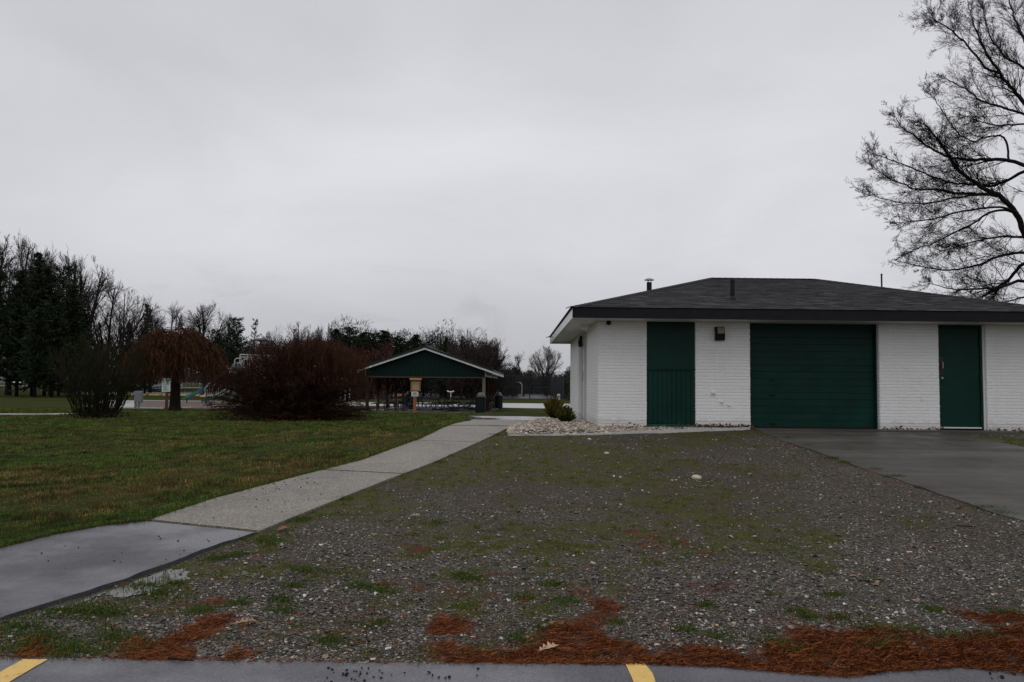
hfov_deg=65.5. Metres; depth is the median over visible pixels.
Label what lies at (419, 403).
picnic table
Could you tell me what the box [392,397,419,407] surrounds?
picnic table
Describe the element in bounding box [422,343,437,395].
pine tree
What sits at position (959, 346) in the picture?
door
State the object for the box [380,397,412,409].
picnic table
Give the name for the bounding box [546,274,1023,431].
park building
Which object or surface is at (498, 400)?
litter bin
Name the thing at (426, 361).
picnic pavilion
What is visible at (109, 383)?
hills
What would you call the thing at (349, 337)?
pine tree
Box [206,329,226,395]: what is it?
tree
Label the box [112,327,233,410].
weeping tree
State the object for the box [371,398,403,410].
picnic table
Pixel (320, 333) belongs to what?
bare tree
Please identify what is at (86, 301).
bare tree
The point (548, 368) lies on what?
bare tree
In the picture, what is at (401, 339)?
pine tree
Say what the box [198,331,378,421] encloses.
red shrub
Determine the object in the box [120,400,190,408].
playground kerb
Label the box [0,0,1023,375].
sky
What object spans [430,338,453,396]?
spruce tree
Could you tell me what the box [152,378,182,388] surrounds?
house
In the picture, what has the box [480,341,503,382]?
bare tree
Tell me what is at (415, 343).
pine tree
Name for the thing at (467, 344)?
bare tree
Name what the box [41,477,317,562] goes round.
path crumbs
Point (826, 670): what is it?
pine needles
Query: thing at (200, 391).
slide
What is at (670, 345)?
boarded window
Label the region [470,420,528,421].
walkway
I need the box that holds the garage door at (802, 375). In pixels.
[750,323,874,428]
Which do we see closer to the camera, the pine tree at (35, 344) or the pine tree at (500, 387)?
the pine tree at (35, 344)
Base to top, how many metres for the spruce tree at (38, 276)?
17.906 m
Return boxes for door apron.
[750,428,1019,433]
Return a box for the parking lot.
[0,657,1023,681]
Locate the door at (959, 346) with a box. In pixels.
[938,325,983,429]
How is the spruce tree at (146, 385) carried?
on the ground at (24, 399)
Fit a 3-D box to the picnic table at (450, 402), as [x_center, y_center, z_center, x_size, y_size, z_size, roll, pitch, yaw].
[-4.031,4.154,53.309,1.645,0.773,1.830,0,-3,5]
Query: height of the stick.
0.014 m
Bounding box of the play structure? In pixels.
[200,338,349,403]
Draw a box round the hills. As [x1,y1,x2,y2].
[0,374,436,386]
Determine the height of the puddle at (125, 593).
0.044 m
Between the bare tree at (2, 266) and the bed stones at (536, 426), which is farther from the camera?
the bare tree at (2, 266)
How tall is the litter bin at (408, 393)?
1.209 m
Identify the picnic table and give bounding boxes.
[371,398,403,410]
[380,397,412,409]
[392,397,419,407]
[398,396,425,407]
[403,398,436,410]
[421,398,453,411]
[431,398,457,409]
[438,397,464,408]
[446,397,470,407]
[458,398,474,411]
[464,400,489,409]
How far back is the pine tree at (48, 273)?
97.20 m
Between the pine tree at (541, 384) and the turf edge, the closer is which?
the turf edge
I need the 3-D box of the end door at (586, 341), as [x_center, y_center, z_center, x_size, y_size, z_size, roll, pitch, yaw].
[1.923,0.950,20.042,0.075,1.990,1.117,1,-3,0]
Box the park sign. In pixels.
[162,379,170,408]
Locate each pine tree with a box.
[0,267,40,395]
[0,269,20,376]
[8,305,58,396]
[24,265,67,395]
[25,292,78,396]
[29,263,89,395]
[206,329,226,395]
[219,317,250,370]
[243,318,262,364]
[328,328,344,381]
[330,326,368,397]
[352,332,386,397]
[353,331,371,394]
[375,330,401,395]
[392,335,410,393]
[398,341,412,393]
[405,334,429,388]
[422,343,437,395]
[432,344,443,397]
[493,357,504,391]
[524,370,535,389]
[538,373,550,394]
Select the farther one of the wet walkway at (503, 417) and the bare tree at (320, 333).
the bare tree at (320, 333)
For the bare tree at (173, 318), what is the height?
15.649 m
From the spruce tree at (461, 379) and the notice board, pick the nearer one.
the notice board
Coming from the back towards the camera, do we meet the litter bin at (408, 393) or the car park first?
the car park
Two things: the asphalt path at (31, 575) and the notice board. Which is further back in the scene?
the notice board
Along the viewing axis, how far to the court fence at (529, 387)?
109.79 m
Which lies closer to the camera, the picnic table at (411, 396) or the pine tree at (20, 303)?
the picnic table at (411, 396)
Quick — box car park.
[83,392,217,395]
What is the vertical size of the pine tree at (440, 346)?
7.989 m
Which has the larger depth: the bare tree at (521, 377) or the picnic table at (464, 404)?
the bare tree at (521, 377)
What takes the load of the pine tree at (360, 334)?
on the ground at (24, 399)
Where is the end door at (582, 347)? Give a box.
[582,347,582,415]
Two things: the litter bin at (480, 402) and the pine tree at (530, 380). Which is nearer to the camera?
the litter bin at (480, 402)
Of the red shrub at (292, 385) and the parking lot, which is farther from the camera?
the red shrub at (292, 385)
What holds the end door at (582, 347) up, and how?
in the park building
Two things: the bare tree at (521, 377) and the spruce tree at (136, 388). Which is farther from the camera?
the bare tree at (521, 377)
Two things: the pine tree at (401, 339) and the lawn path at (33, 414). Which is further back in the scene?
the pine tree at (401, 339)
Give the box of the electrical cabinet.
[134,391,142,408]
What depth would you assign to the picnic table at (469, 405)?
50.72 m
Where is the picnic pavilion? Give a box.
[359,345,503,412]
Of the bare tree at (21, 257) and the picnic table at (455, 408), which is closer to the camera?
the picnic table at (455, 408)
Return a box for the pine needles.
[1,526,1023,678]
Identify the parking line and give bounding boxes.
[0,659,46,681]
[626,663,654,681]
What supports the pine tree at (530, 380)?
on the ground at (24, 399)
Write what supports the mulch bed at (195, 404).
on the ground at (24, 399)
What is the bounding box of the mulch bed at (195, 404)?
[137,401,341,409]
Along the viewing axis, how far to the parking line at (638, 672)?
4.31 m
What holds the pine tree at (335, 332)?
on the ground at (24, 399)
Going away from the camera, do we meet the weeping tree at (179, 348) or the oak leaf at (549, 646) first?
the oak leaf at (549, 646)
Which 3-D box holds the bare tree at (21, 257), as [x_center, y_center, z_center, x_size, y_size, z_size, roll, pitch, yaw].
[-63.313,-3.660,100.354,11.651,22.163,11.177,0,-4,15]
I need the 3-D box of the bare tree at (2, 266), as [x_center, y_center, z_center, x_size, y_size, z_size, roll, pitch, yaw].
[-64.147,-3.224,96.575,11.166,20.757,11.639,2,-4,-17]
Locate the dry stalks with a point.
(231, 613)
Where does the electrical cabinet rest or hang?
on the ground at (24, 399)
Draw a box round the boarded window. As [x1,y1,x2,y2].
[647,322,694,368]
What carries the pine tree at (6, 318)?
on the ground at (24, 399)
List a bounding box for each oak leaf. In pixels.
[232,617,255,623]
[538,641,557,650]
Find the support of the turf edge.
on the ground at (24, 399)
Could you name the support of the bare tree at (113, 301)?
on the ground at (24, 399)
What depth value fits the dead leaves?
16.73 m
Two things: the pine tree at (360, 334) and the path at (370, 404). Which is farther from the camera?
the pine tree at (360, 334)
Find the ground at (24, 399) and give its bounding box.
[0,382,569,541]
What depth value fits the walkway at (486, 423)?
17.28 m
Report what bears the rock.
on the gravel yard at (697, 513)
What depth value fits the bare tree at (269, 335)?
121.99 m
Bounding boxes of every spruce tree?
[0,252,60,395]
[41,282,101,396]
[55,308,97,392]
[114,323,144,393]
[131,303,161,393]
[220,313,234,391]
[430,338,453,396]
[456,339,469,398]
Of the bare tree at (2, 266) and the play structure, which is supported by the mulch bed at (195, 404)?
the play structure
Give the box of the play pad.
[109,400,137,407]
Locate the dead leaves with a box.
[609,421,1021,430]
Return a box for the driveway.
[755,429,1023,521]
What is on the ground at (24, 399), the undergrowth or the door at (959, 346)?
the undergrowth
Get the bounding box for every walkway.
[151,470,401,531]
[325,440,477,474]
[418,425,508,441]
[452,421,517,425]
[468,416,583,419]
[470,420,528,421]
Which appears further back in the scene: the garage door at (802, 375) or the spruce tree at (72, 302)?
the spruce tree at (72, 302)
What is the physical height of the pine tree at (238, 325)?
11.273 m
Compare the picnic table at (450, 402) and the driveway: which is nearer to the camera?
the driveway
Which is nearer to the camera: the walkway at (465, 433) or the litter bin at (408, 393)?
the walkway at (465, 433)
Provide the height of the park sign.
2.053 m
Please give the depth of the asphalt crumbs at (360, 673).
4.28 m
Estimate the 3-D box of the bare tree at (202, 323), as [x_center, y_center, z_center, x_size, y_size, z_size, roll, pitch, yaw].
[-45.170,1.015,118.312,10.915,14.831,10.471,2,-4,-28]
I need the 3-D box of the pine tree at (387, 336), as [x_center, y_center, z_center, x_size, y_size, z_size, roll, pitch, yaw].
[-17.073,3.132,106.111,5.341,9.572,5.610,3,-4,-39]
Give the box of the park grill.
[485,396,493,411]
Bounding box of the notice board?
[410,378,421,412]
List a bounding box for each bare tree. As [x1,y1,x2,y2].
[0,230,55,394]
[0,232,33,328]
[22,250,126,395]
[27,243,94,394]
[85,274,154,387]
[90,290,166,394]
[131,316,173,392]
[140,300,196,392]
[169,298,244,393]
[257,331,286,361]
[259,321,323,374]
[309,324,331,341]
[440,327,512,397]
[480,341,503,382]
[512,351,531,395]
[527,346,563,395]
[845,0,1023,302]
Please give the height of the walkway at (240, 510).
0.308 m
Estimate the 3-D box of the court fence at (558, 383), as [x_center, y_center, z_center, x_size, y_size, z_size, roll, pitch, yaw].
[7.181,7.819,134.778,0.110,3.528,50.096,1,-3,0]
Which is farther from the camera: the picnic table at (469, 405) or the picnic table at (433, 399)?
the picnic table at (469, 405)
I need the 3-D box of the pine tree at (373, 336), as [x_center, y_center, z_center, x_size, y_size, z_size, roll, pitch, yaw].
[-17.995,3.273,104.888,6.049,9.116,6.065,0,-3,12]
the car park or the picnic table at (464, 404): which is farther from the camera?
the car park
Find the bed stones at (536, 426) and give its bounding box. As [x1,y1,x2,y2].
[506,418,738,434]
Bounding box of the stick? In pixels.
[168,657,193,660]
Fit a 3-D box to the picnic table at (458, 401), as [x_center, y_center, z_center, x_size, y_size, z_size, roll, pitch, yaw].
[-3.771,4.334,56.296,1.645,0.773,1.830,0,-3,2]
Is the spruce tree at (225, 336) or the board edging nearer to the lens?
the board edging
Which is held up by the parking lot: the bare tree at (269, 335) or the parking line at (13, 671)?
the parking line at (13, 671)
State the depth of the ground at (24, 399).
13.80 m
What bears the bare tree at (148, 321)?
on the ground at (24, 399)
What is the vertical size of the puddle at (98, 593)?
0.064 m
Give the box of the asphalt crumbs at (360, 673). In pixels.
[324,667,1015,681]
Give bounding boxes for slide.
[182,383,209,402]
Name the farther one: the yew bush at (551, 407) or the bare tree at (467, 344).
the bare tree at (467, 344)
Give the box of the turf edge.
[0,418,471,547]
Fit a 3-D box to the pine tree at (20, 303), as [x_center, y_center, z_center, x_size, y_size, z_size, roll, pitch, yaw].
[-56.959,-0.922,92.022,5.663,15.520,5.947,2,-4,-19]
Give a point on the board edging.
(690, 430)
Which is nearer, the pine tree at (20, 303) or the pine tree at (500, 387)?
the pine tree at (20, 303)
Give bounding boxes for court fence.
[407,376,564,398]
[548,377,564,398]
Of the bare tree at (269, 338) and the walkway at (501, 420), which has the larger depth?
the bare tree at (269, 338)
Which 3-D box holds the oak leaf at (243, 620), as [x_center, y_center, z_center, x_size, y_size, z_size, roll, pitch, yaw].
[-1.673,1.750,4.985,0.149,0.021,0.074,-5,6,-12]
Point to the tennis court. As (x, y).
(536, 396)
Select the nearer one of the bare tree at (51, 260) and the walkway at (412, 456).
the walkway at (412, 456)
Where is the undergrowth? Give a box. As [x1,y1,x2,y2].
[1,314,570,399]
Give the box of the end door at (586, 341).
[586,341,586,413]
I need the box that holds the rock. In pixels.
[691,475,701,479]
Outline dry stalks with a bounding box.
[85,556,386,648]
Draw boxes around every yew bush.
[543,395,563,417]
[555,404,576,421]
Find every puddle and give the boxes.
[26,589,106,617]
[106,568,189,596]
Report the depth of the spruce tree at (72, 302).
90.07 m
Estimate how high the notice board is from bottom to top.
2.119 m
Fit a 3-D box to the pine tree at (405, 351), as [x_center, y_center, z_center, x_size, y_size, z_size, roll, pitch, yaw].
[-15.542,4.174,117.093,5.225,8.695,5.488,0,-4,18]
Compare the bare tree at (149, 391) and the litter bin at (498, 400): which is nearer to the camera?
the litter bin at (498, 400)
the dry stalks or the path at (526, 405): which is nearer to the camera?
the dry stalks
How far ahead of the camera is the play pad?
61.14 m
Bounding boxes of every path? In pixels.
[0,413,74,414]
[0,521,254,620]
[347,402,474,406]
[503,403,569,408]
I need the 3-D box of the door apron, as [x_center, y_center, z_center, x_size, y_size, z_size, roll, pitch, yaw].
[7.705,1.930,16.570,5.350,0.165,0.600,1,-3,0]
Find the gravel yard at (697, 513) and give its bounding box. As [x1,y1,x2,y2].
[0,429,1023,672]
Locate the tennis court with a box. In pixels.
[374,393,556,398]
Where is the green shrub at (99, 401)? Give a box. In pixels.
[45,330,150,417]
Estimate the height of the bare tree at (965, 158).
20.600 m
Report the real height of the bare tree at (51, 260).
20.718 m
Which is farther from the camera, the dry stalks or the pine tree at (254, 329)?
the pine tree at (254, 329)
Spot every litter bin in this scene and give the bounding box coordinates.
[405,391,412,406]
[475,392,485,412]
[494,392,502,408]
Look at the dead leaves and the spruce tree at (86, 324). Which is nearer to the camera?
the dead leaves
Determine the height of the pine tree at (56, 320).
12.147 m
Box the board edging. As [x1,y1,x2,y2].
[510,427,749,435]
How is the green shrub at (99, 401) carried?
on the ground at (24, 399)

